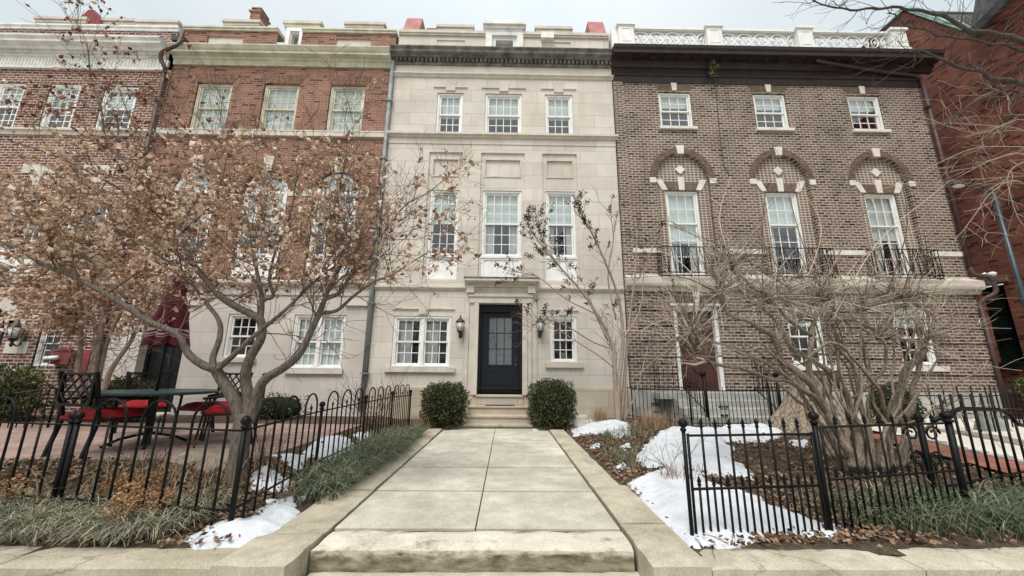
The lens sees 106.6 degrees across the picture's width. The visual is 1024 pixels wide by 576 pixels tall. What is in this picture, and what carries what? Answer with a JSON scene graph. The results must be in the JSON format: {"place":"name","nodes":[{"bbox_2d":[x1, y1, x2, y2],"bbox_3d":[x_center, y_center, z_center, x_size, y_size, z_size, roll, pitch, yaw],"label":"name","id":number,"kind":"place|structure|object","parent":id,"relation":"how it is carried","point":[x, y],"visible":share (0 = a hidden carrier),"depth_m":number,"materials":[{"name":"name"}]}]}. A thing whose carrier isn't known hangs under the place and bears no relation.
{"place":"outdoors","nodes":[
{"label":"outdoors","id":0,"kind":"place"},
{"bbox_2d":[0,414,439,555],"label":"garden soil","id":1,"kind":"structure","parent":0,"point":[188,419],"depth_m":4.03,"materials":[{"name":"soil"}]},
{"bbox_2d":[0,475,30,506],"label":"dried hydrangea","id":2,"kind":"object","parent":1,"relation":"on","point":[2,492],"visible":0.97,"depth_m":3.35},
{"bbox_2d":[0,363,56,421],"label":"long hedge","id":3,"kind":"object","parent":1,"relation":"on","point":[7,380],"visible":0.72,"depth_m":8.15,"materials":[{"name":"green plant"}]},
{"bbox_2d":[0,381,57,427],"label":"arched fence","id":4,"kind":"object","parent":1,"relation":"on","point":[51,410],"visible":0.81,"depth_m":7.15,"materials":[{"name":"black metal"}]},
{"bbox_2d":[0,396,76,509],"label":"arched fence","id":5,"kind":"object","parent":1,"relation":"on","point":[59,472],"visible":0.87,"depth_m":3.48,"materials":[{"name":"black metal"}]},
{"bbox_2d":[81,371,164,422],"bbox_3d":[-8.342,2.345,8.151,1.478,1.112,0.998,1,-13,-1],"label":"evergreen shrub","id":6,"kind":"object","parent":1,"relation":"on","point":[117,383],"visible":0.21,"depth_m":8.04,"materials":[{"name":"green plant"}]},
{"bbox_2d":[0,477,249,551],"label":"border grass","id":7,"kind":"structure","parent":1,"relation":"on","point":[62,517],"depth_m":2.95,"materials":[{"name":"plant"}]},
{"bbox_2d":[97,471,163,498],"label":"dried hydrangea","id":8,"kind":"object","parent":1,"relation":"on","point":[121,483],"visible":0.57,"depth_m":3.56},
{"bbox_2d":[101,481,174,521],"bbox_3d":[-3.038,1.738,3.046,0.429,0.311,0.473,1,-13,-1],"label":"dried hydrangea","id":9,"kind":"object","parent":1,"relation":"on","point":[125,502],"visible":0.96,"depth_m":3.10,"materials":[{"name":"plant"}]},
{"bbox_2d":[99,428,176,482],"bbox_3d":[-3.763,1.725,3.895,0.569,0.539,0.437,1,-13,-1],"label":"bare shrub","id":10,"kind":"object","parent":1,"relation":"on","point":[154,461],"visible":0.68,"depth_m":3.94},
{"bbox_2d":[55,398,250,527],"bbox_3d":[-3.109,1.541,3.272,1.799,1.128,0.075,-2,-13,9],"label":"arched fence","id":11,"kind":"object","parent":1,"relation":"on","point":[80,415],"visible":0.94,"depth_m":3.29,"materials":[{"name":"black metal"}]},
{"bbox_2d":[0,439,319,520],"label":"dry grass clump","id":12,"kind":"object","parent":1,"relation":"on","point":[167,485],"visible":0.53,"depth_m":3.84,"materials":[{"name":"plant"}]},
{"bbox_2d":[0,422,361,461],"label":"patio","id":13,"kind":"structure","parent":1,"relation":"on","point":[215,440],"depth_m":5.93,"materials":[{"name":"brick"}]},
{"bbox_2d":[40,371,154,458],"bbox_3d":[-5.421,1.640,5.064,0.644,1.036,0.760,-2,-13,11],"label":"patio chair","id":14,"kind":"object","parent":13,"relation":"on","point":[118,413],"visible":0.84,"depth_m":4.83,"materials":[{"name":"brown metal"}]},
{"bbox_2d":[0,163,229,401],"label":"brown tree","id":15,"kind":"object","parent":13,"relation":"on","point":[60,321],"visible":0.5,"depth_m":7.09,"materials":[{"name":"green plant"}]},
{"bbox_2d":[108,371,174,438],"bbox_3d":[-6.333,1.969,6.568,0.644,1.036,0.760,11,-16,-40],"label":"patio chair","id":16,"kind":"object","parent":13,"relation":"on","point":[140,404],"visible":0.52,"depth_m":6.69,"materials":[{"name":"brown metal"}]},
{"bbox_2d":[83,389,218,449],"bbox_3d":[-5.293,1.898,5.593,1.480,0.762,1.480,1,-13,-1],"label":"patio table","id":17,"kind":"object","parent":13,"relation":"on","point":[156,395],"visible":0.83,"depth_m":5.48,"materials":[{"name":"black metal"}]},
{"bbox_2d":[140,275,189,390],"bbox_3d":[-5.285,0.980,5.798,0.565,2.560,0.565,1,-13,-1],"label":"patio umbrella","id":18,"kind":"object","parent":13,"relation":"on","point":[157,335],"visible":0.63,"depth_m":5.78,"materials":[{"name":"red fabric"}]},
{"bbox_2d":[169,372,252,439],"bbox_3d":[-5.043,1.952,6.446,0.644,1.036,0.760,-3,-13,14],"label":"patio chair","id":19,"kind":"object","parent":13,"relation":"on","point":[192,406],"visible":0.26,"depth_m":6.20,"materials":[{"name":"brown metal"}]},
{"bbox_2d":[192,373,265,447],"bbox_3d":[-4.258,1.825,5.851,0.760,1.036,0.644,7,-14,-28],"label":"patio chair","id":20,"kind":"object","parent":13,"relation":"on","point":[215,410],"visible":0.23,"depth_m":5.54,"materials":[{"name":"brown metal"}]},
{"bbox_2d":[170,451,198,464],"bbox_3d":[-3.914,2.100,4.593,0.435,0.231,0.331,-4,-13,19],"label":"boulder","id":21,"kind":"object","parent":1,"relation":"on","point":[179,457],"visible":0.31,"depth_m":4.52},
{"bbox_2d":[192,447,249,473],"bbox_3d":[-3.414,2.062,4.476,0.585,0.382,0.625,9,-15,-35],"label":"boulder","id":22,"kind":"object","parent":1,"relation":"on","point":[216,454],"visible":0.24,"depth_m":4.28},
{"bbox_2d":[0,0,487,485],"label":"brown leaved tree","id":23,"kind":"object","parent":1,"relation":"on","point":[59,247],"visible":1,"depth_m":4.35,"materials":[{"name":"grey plant"}]},
{"bbox_2d":[250,428,291,462],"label":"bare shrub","id":24,"kind":"object","parent":1,"relation":"on","point":[259,448],"visible":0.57,"depth_m":4.59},
{"bbox_2d":[259,391,313,419],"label":"evergreen shrub","id":25,"kind":"object","parent":1,"relation":"on","point":[269,406],"visible":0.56,"depth_m":8.66,"materials":[{"name":"green plant"}]},
{"bbox_2d":[234,384,412,517],"bbox_3d":[-2.351,2.103,5.748,0.270,1.134,5.354,0,-13,0],"label":"arched fence","id":26,"kind":"object","parent":1,"relation":"on","point":[322,404],"visible":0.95,"depth_m":4.73,"materials":[{"name":"black metal"}]},
{"bbox_2d":[258,421,431,505],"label":"border grass","id":27,"kind":"structure","parent":1,"relation":"on","point":[365,457],"depth_m":4.54,"materials":[{"name":"plant"}]},
{"bbox_2d":[327,361,413,428],"bbox_3d":[-2.929,2.228,8.007,1.855,1.371,1.541,1,-13,-1],"label":"bare shrub","id":28,"kind":"object","parent":1,"relation":"on","point":[357,397],"visible":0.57,"depth_m":7.84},
{"bbox_2d":[419,379,471,429],"bbox_3d":[-1.562,2.680,8.829,1.258,1.106,1.038,1,-13,-1],"label":"clipped hedge","id":29,"kind":"object","parent":1,"relation":"on","point":[444,405],"visible":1,"depth_m":8.53,"materials":[{"name":"green plant"}]},
{"bbox_2d":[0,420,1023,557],"bbox_3d":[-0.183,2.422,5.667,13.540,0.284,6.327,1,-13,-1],"label":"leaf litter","id":30,"kind":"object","parent":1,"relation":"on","point":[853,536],"visible":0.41,"depth_m":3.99,"materials":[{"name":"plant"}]},
{"bbox_2d":[184,419,844,549],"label":"snow patches","id":31,"kind":"object","parent":1,"relation":"on","point":[667,497],"visible":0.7,"depth_m":3.73,"materials":[{"name":"snow"}]},
{"bbox_2d":[647,438,700,478],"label":"bare shrub","id":32,"kind":"object","parent":31,"relation":"on","point":[669,469],"visible":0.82,"depth_m":4.27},
{"bbox_2d":[657,460,699,482],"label":"dry grass clump","id":33,"kind":"object","parent":31,"relation":"on","point":[672,471],"visible":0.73,"depth_m":4.35,"materials":[{"name":"plant"}]},
{"bbox_2d":[308,530,639,575],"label":"walkway steps","id":34,"kind":"structure","parent":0,"point":[472,553],"depth_m":2.73,"materials":[{"name":"concrete"}]},
{"bbox_2d":[334,428,619,532],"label":"walkway","id":35,"kind":"structure","parent":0,"point":[534,481],"depth_m":4.07,"materials":[{"name":"concrete"}]},
{"bbox_2d":[461,395,532,428],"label":"front steps","id":36,"kind":"structure","parent":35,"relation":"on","point":[480,415],"depth_m":9.21,"materials":[{"name":"stone"}]},
{"bbox_2d":[0,0,1002,286],"label":"sky","id":37,"kind":"structure","parent":0,"point":[736,14],"materials":[{"name":"white"}]},
{"bbox_2d":[558,417,1023,555],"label":"garden soil","id":38,"kind":"structure","parent":0,"point":[889,548],"depth_m":4.41,"materials":[{"name":"soil"}]},
{"bbox_2d":[0,421,766,501],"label":"garden grass","id":39,"kind":"structure","parent":38,"relation":"on","point":[622,429],"depth_m":5.25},
{"bbox_2d":[526,377,577,430],"bbox_3d":[0.916,2.669,8.849,1.213,1.170,1.057,1,-13,-1],"label":"clipped hedge","id":40,"kind":"object","parent":38,"relation":"on","point":[551,405],"visible":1,"depth_m":8.56,"materials":[{"name":"green plant"}]},
{"bbox_2d":[572,414,586,426],"bbox_3d":[1.537,3.022,8.674,0.255,0.250,0.255,-12,-17,43],"label":"planter","id":41,"kind":"object","parent":38,"relation":"on","point":[581,420],"visible":0.89,"depth_m":8.61,"materials":[{"name":"white stone"}]},
{"bbox_2d":[494,184,681,421],"bbox_3d":[1.861,0.077,8.883,4.605,5.961,1.497,2,-13,-6],"label":"slender seedpod tree","id":42,"kind":"object","parent":38,"relation":"on","point":[619,399],"visible":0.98,"depth_m":8.95,"materials":[{"name":"brown plant"}]},
{"bbox_2d":[587,401,611,422],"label":"dry grass clump","id":43,"kind":"object","parent":38,"relation":"on","point":[600,417],"visible":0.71,"depth_m":8.67,"materials":[{"name":"plant"}]},
{"bbox_2d":[624,406,689,429],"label":"dry grass clump","id":44,"kind":"object","parent":38,"relation":"on","point":[655,424],"visible":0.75,"depth_m":7.59,"materials":[{"name":"plant"}]},
{"bbox_2d":[626,381,786,426],"bbox_3d":[4.773,2.642,8.403,4.283,1.142,1.263,-3,-13,14],"label":"garden railing","id":45,"kind":"object","parent":38,"relation":"on","point":[769,401],"visible":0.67,"depth_m":8.11,"materials":[{"name":"black metal"}]},
{"bbox_2d":[653,392,776,424],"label":"entrance steps","id":46,"kind":"structure","parent":38,"relation":"on","point":[710,402],"depth_m":8.96,"materials":[{"name":"grey stone"}]},
{"bbox_2d":[652,356,709,424],"bbox_3d":[4.037,2.442,9.085,0.433,1.619,1.360,11,-16,-39],"label":"stair railing","id":47,"kind":"object","parent":46,"relation":"on","point":[703,374],"visible":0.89,"depth_m":9.00,"materials":[{"name":"black metal"}]},
{"bbox_2d":[751,357,780,408],"bbox_3d":[6.043,2.461,9.099,0.427,1.619,1.230,-5,-14,23],"label":"stair railing","id":48,"kind":"object","parent":46,"relation":"on","point":[774,375],"visible":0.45,"depth_m":8.95,"materials":[{"name":"black metal"}]},
{"bbox_2d":[678,411,833,535],"bbox_3d":[1.991,1.568,3.100,1.276,1.082,0.082,2,-13,-7],"label":"spear fence","id":49,"kind":"object","parent":38,"relation":"on","point":[813,417],"visible":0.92,"depth_m":3.09,"materials":[{"name":"black metal"}]},
{"bbox_2d":[613,140,1023,472],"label":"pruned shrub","id":50,"kind":"object","parent":38,"relation":"on","point":[818,399],"visible":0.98,"depth_m":4.99,"materials":[{"name":"beige plant"}]},
{"bbox_2d":[763,375,878,440],"bbox_3d":[5.704,2.308,7.320,2.420,1.224,2.014,1,-13,-1],"label":"old stump","id":51,"kind":"object","parent":38,"relation":"on","point":[789,409],"visible":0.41,"depth_m":7.34,"materials":[{"name":"brown plant"}]},
{"bbox_2d":[754,471,1023,541],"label":"border grass","id":52,"kind":"structure","parent":38,"relation":"on","point":[985,509],"depth_m":3.26,"materials":[{"name":"plant"}]},
{"bbox_2d":[819,411,971,530],"bbox_3d":[3.406,1.651,3.374,1.599,1.062,0.104,3,-13,-12],"label":"spear fence","id":53,"kind":"object","parent":38,"relation":"on","point":[948,422],"visible":0.89,"depth_m":3.37,"materials":[{"name":"black metal"}]},
{"bbox_2d":[771,0,1023,266],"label":"overhanging tree","id":54,"kind":"object","parent":38,"relation":"on","point":[1015,39],"visible":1,"depth_m":5.55,"materials":[{"name":"brown plant"}]},
{"bbox_2d":[861,418,1023,458],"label":"snow","id":55,"kind":"structure","parent":38,"relation":"on","point":[942,436],"depth_m":6.76,"materials":[{"name":"snow"}]},
{"bbox_2d":[864,381,927,426],"bbox_3d":[8.177,2.534,8.147,0.987,1.096,0.952,7,-14,-28],"label":"evergreen shrub","id":56,"kind":"object","parent":55,"relation":"on","point":[877,401],"visible":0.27,"depth_m":8.09,"materials":[{"name":"green plant"}]},
{"bbox_2d":[858,418,1023,445],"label":"stepping strip","id":57,"kind":"object","parent":55,"relation":"on","point":[996,438],"visible":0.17,"depth_m":6.69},
{"bbox_2d":[883,385,1023,432],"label":"garden railing","id":58,"kind":"object","parent":55,"relation":"on","point":[1000,394],"visible":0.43,"depth_m":7.75,"materials":[{"name":"black metal"}]},
{"bbox_2d":[949,181,1023,309],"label":"street lamp","id":59,"kind":"object","parent":55,"relation":"on","point":[1015,269],"visible":0.84,"depth_m":8.60,"materials":[{"name":"metal"}]},
{"bbox_2d":[973,398,1012,430],"bbox_3d":[9.497,2.539,7.585,0.640,0.720,0.270,1,-13,-1],"label":"standing stone","id":60,"kind":"object","parent":55,"relation":"on","point":[984,425],"visible":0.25,"depth_m":7.49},
{"bbox_2d":[873,434,1023,476],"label":"brick path","id":61,"kind":"structure","parent":38,"relation":"on","point":[945,451],"depth_m":5.38,"materials":[{"name":"brick"}]},
{"bbox_2d":[902,393,1023,495],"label":"gate railing","id":62,"kind":"object","parent":38,"relation":"on","point":[984,409],"visible":0.72,"depth_m":4.12,"materials":[{"name":"black metal"}]},
{"bbox_2d":[910,435,1023,463],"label":"path border","id":63,"kind":"object","parent":38,"relation":"on","point":[945,443],"visible":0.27,"depth_m":5.67,"materials":[{"name":"grey stone"}]},
{"bbox_3d":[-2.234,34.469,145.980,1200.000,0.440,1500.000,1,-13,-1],"label":"ground","id":64,"kind":"structure","parent":0,"visible":0},
{"bbox_2d":[0,10,207,413],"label":"plum brick house","id":65,"kind":"structure","parent":64,"relation":"on","point":[27,50],"depth_m":11.30,"materials":[{"name":"brick"}]},
{"bbox_2d":[0,84,25,126],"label":"window","id":66,"kind":"structure","parent":65,"relation":"in","point":[3,90],"depth_m":11.36,"materials":[{"name":"white paint"}]},
{"bbox_2d":[6,320,26,346],"bbox_3d":[-12.466,1.116,9.601,0.300,0.750,0.377,1,-13,-1],"label":"wall lantern","id":67,"kind":"object","parent":65,"relation":"attached to","point":[11,334],"depth_m":9.51,"materials":[{"name":"metal"}]},
{"bbox_2d":[31,320,62,367],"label":"window","id":68,"kind":"structure","parent":65,"relation":"in","point":[39,363],"depth_m":9.74,"materials":[{"name":"white paint"}]},
{"bbox_2d":[42,349,77,364],"bbox_3d":[-11.288,1.713,9.527,0.554,0.380,0.264,1,-13,-1],"label":"meter box","id":69,"kind":"object","parent":65,"relation":"attached to","point":[55,357],"visible":0.7,"depth_m":9.50,"materials":[{"name":"red metal"}]},
{"bbox_2d":[40,85,81,126],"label":"window","id":70,"kind":"structure","parent":65,"relation":"in","point":[45,120],"depth_m":11.33,"materials":[{"name":"white paint"}]},
{"bbox_2d":[72,350,91,380],"bbox_3d":[-10.745,1.946,9.563,0.300,0.770,0.110,1,-13,-1],"label":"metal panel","id":71,"kind":"object","parent":65,"relation":"attached to","point":[87,355],"visible":0.29,"depth_m":9.53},
{"bbox_2d":[96,87,138,127],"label":"window","id":72,"kind":"structure","parent":65,"relation":"in","point":[130,104],"depth_m":11.39,"materials":[{"name":"white paint"}]},
{"bbox_2d":[0,546,237,575],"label":"garden edging","id":73,"kind":"object","parent":64,"relation":"on","point":[93,561],"visible":0.94,"depth_m":2.52,"materials":[{"name":"concrete"}]},
{"bbox_2d":[101,7,398,416],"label":"red brick house","id":74,"kind":"structure","parent":64,"relation":"on","point":[281,77],"depth_m":11.06,"materials":[{"name":"brick"}]},
{"bbox_2d":[145,345,181,411],"bbox_3d":[-8.975,2.071,9.900,0.950,2.200,0.014,1,-13,-1],"label":"door","id":75,"kind":"structure","parent":74,"relation":"in","point":[172,365],"depth_m":9.91,"materials":[{"name":"wood"}]},
{"bbox_2d":[161,172,215,256],"bbox_3d":[-8.976,-2.083,10.733,1.200,2.530,0.145,1,-13,-1],"label":"window","id":76,"kind":"structure","parent":74,"relation":"in","point":[199,182],"depth_m":10.83,"materials":[{"name":"white paint"}]},
{"bbox_2d":[190,84,232,128],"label":"window","id":77,"kind":"structure","parent":74,"relation":"in","point":[213,92],"depth_m":11.47,"materials":[{"name":"beige paint"}]},
{"bbox_2d":[216,314,256,361],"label":"window","id":78,"kind":"structure","parent":74,"relation":"in","point":[229,339],"depth_m":9.91,"materials":[{"name":"white paint"}]},
{"bbox_2d":[235,173,287,257],"bbox_3d":[-6.976,-2.061,10.759,1.200,2.530,0.145,1,-13,-1],"label":"window","id":79,"kind":"structure","parent":74,"relation":"in","point":[283,199],"depth_m":10.82,"materials":[{"name":"white paint"}]},
{"bbox_2d":[259,85,299,129],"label":"window","id":80,"kind":"structure","parent":74,"relation":"in","point":[283,98],"depth_m":11.50,"materials":[{"name":"beige paint"}]},
{"bbox_2d":[284,315,346,373],"bbox_3d":[-5.017,1.448,9.884,1.450,1.510,0.250,1,-13,-1],"label":"window","id":81,"kind":"structure","parent":74,"relation":"in","point":[311,362],"depth_m":9.92,"materials":[{"name":"white paint"}]},
{"bbox_2d":[308,174,358,258],"bbox_3d":[-4.977,-2.040,10.784,1.200,2.530,0.145,1,-13,-1],"label":"window","id":82,"kind":"structure","parent":74,"relation":"in","point":[318,190],"depth_m":10.87,"materials":[{"name":"white paint"}]},
{"bbox_2d":[326,86,365,130],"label":"window","id":83,"kind":"structure","parent":74,"relation":"in","point":[336,112],"depth_m":11.52,"materials":[{"name":"beige paint"}]},
{"bbox_2d":[209,428,442,575],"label":"walkway kerb","id":84,"kind":"structure","parent":64,"relation":"on","point":[286,548],"depth_m":2.88,"materials":[{"name":"concrete"}]},
{"bbox_2d":[359,18,631,430],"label":"limestone house","id":85,"kind":"structure","parent":64,"relation":"on","point":[529,115],"depth_m":10.90,"materials":[{"name":"stone"}]},
{"bbox_2d":[384,316,454,371],"bbox_3d":[-2.349,1.465,9.982,1.790,1.440,0.329,1,-13,-1],"label":"window","id":86,"kind":"structure","parent":85,"relation":"in","point":[428,341],"depth_m":10.00,"materials":[{"name":"white paint"}]},
{"bbox_2d":[425,190,459,278],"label":"window","id":87,"kind":"structure","parent":85,"relation":"in","point":[442,273],"depth_m":10.71,"materials":[{"name":"white paint"}]},
{"bbox_2d":[436,94,463,131],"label":"window","id":88,"kind":"structure","parent":85,"relation":"in","point":[449,106],"depth_m":11.55,"materials":[{"name":"white paint"}]},
{"bbox_2d":[480,313,518,392],"bbox_3d":[-0.312,1.701,10.096,1.000,2.100,0.253,1,-13,-1],"label":"door","id":89,"kind":"structure","parent":85,"relation":"in","point":[499,353],"depth_m":10.14,"materials":[{"name":"blue paint"}]},
{"bbox_2d":[480,191,521,276],"bbox_3d":[-0.292,-1.476,10.760,1.140,2.630,0.274,1,-13,-1],"label":"window","id":90,"kind":"structure","parent":85,"relation":"in","point":[504,208],"depth_m":10.81,"materials":[{"name":"white paint"}]},
{"bbox_2d":[485,95,521,132],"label":"window","id":91,"kind":"structure","parent":85,"relation":"in","point":[500,107],"depth_m":11.58,"materials":[{"name":"white paint"}]},
{"bbox_2d":[545,96,572,132],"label":"window","id":92,"kind":"structure","parent":85,"relation":"in","point":[559,108],"depth_m":11.59,"materials":[{"name":"white paint"}]},
{"bbox_2d":[545,192,577,280],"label":"window","id":93,"kind":"structure","parent":85,"relation":"in","point":[563,216],"depth_m":10.82,"materials":[{"name":"white paint"}]},
{"bbox_2d":[545,317,583,367],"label":"window","id":94,"kind":"structure","parent":85,"relation":"in","point":[562,362],"depth_m":9.97,"materials":[{"name":"white paint"}]},
{"bbox_2d":[549,429,711,575],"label":"walkway kerb","id":95,"kind":"structure","parent":64,"relation":"on","point":[660,547],"depth_m":3.11,"materials":[{"name":"concrete"}]},
{"bbox_2d":[608,22,1010,418],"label":"brown brick house","id":96,"kind":"structure","parent":64,"relation":"on","point":[799,99],"depth_m":11.16,"materials":[{"name":"brick"}]},
{"bbox_2d":[658,93,697,129],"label":"window","id":97,"kind":"structure","parent":96,"relation":"in","point":[669,101],"depth_m":11.66,"materials":[{"name":"white paint"}]},
{"bbox_2d":[665,191,704,273],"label":"window","id":98,"kind":"structure","parent":96,"relation":"in","point":[683,206],"depth_m":11.02,"materials":[{"name":"glass"}]},
{"bbox_2d":[656,246,727,276],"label":"iron balcony","id":99,"kind":"structure","parent":96,"relation":"attached to","point":[668,266],"depth_m":10.22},
{"bbox_2d":[677,311,718,389],"bbox_3d":[4.865,1.622,10.017,0.980,2.060,0.091,1,-13,-1],"label":"door","id":100,"kind":"structure","parent":96,"relation":"in","point":[711,376],"depth_m":9.97,"materials":[{"name":"wood"}]},
{"bbox_2d":[707,59,728,173],"bbox_3d":[6.139,-5.162,11.316,0.355,3.770,0.308,1,-13,-1],"label":"climbing vine","id":101,"kind":"object","parent":96,"relation":"hanging from","point":[714,74],"visible":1,"depth_m":11.58,"materials":[{"name":"brown plant"}]},
{"bbox_2d":[753,95,794,131],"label":"window","id":102,"kind":"structure","parent":96,"relation":"in","point":[764,103],"depth_m":11.68,"materials":[{"name":"white paint"}]},
{"bbox_2d":[765,193,807,274],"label":"window","id":103,"kind":"structure","parent":96,"relation":"in","point":[780,211],"depth_m":11.12,"materials":[{"name":"white paint"}]},
{"bbox_2d":[763,247,838,278],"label":"iron balcony","id":104,"kind":"structure","parent":96,"relation":"attached to","point":[827,257],"depth_m":10.29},
{"bbox_2d":[785,308,836,370],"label":"window","id":105,"kind":"structure","parent":96,"relation":"in","point":[801,367],"depth_m":10.16,"materials":[{"name":"white paint"}]},
{"bbox_2d":[847,97,891,132],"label":"window","id":106,"kind":"structure","parent":96,"relation":"in","point":[855,103],"depth_m":11.72,"materials":[{"name":"white paint"}]},
{"bbox_2d":[864,194,911,276],"bbox_3d":[10.746,-1.489,11.046,0.960,2.550,0.247,1,-13,-1],"label":"window","id":107,"kind":"structure","parent":96,"relation":"in","point":[879,213],"depth_m":11.10,"materials":[{"name":"white paint"}]},
{"bbox_2d":[865,249,944,279],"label":"iron balcony","id":108,"kind":"structure","parent":96,"relation":"attached to","point":[933,266],"depth_m":10.31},
{"bbox_2d":[893,309,950,371],"bbox_3d":[10.702,1.379,10.148,1.230,1.640,0.290,1,-13,-1],"label":"window","id":109,"kind":"structure","parent":96,"relation":"in","point":[925,368],"depth_m":10.13,"materials":[{"name":"white paint"}]},
{"bbox_2d":[699,547,1023,575],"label":"garden edging","id":110,"kind":"object","parent":64,"relation":"on","point":[1005,561],"visible":0.94,"depth_m":2.59,"materials":[{"name":"concrete"}]},
{"bbox_2d":[861,0,1023,418],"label":"dark red building","id":111,"kind":"structure","parent":64,"relation":"on","point":[1010,314],"depth_m":11.51,"materials":[{"name":"brick"}]},
{"bbox_2d":[983,285,1023,367],"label":"window","id":112,"kind":"structure","parent":111,"relation":"in","point":[1010,350],"depth_m":11.23,"materials":[{"name":"glass"}]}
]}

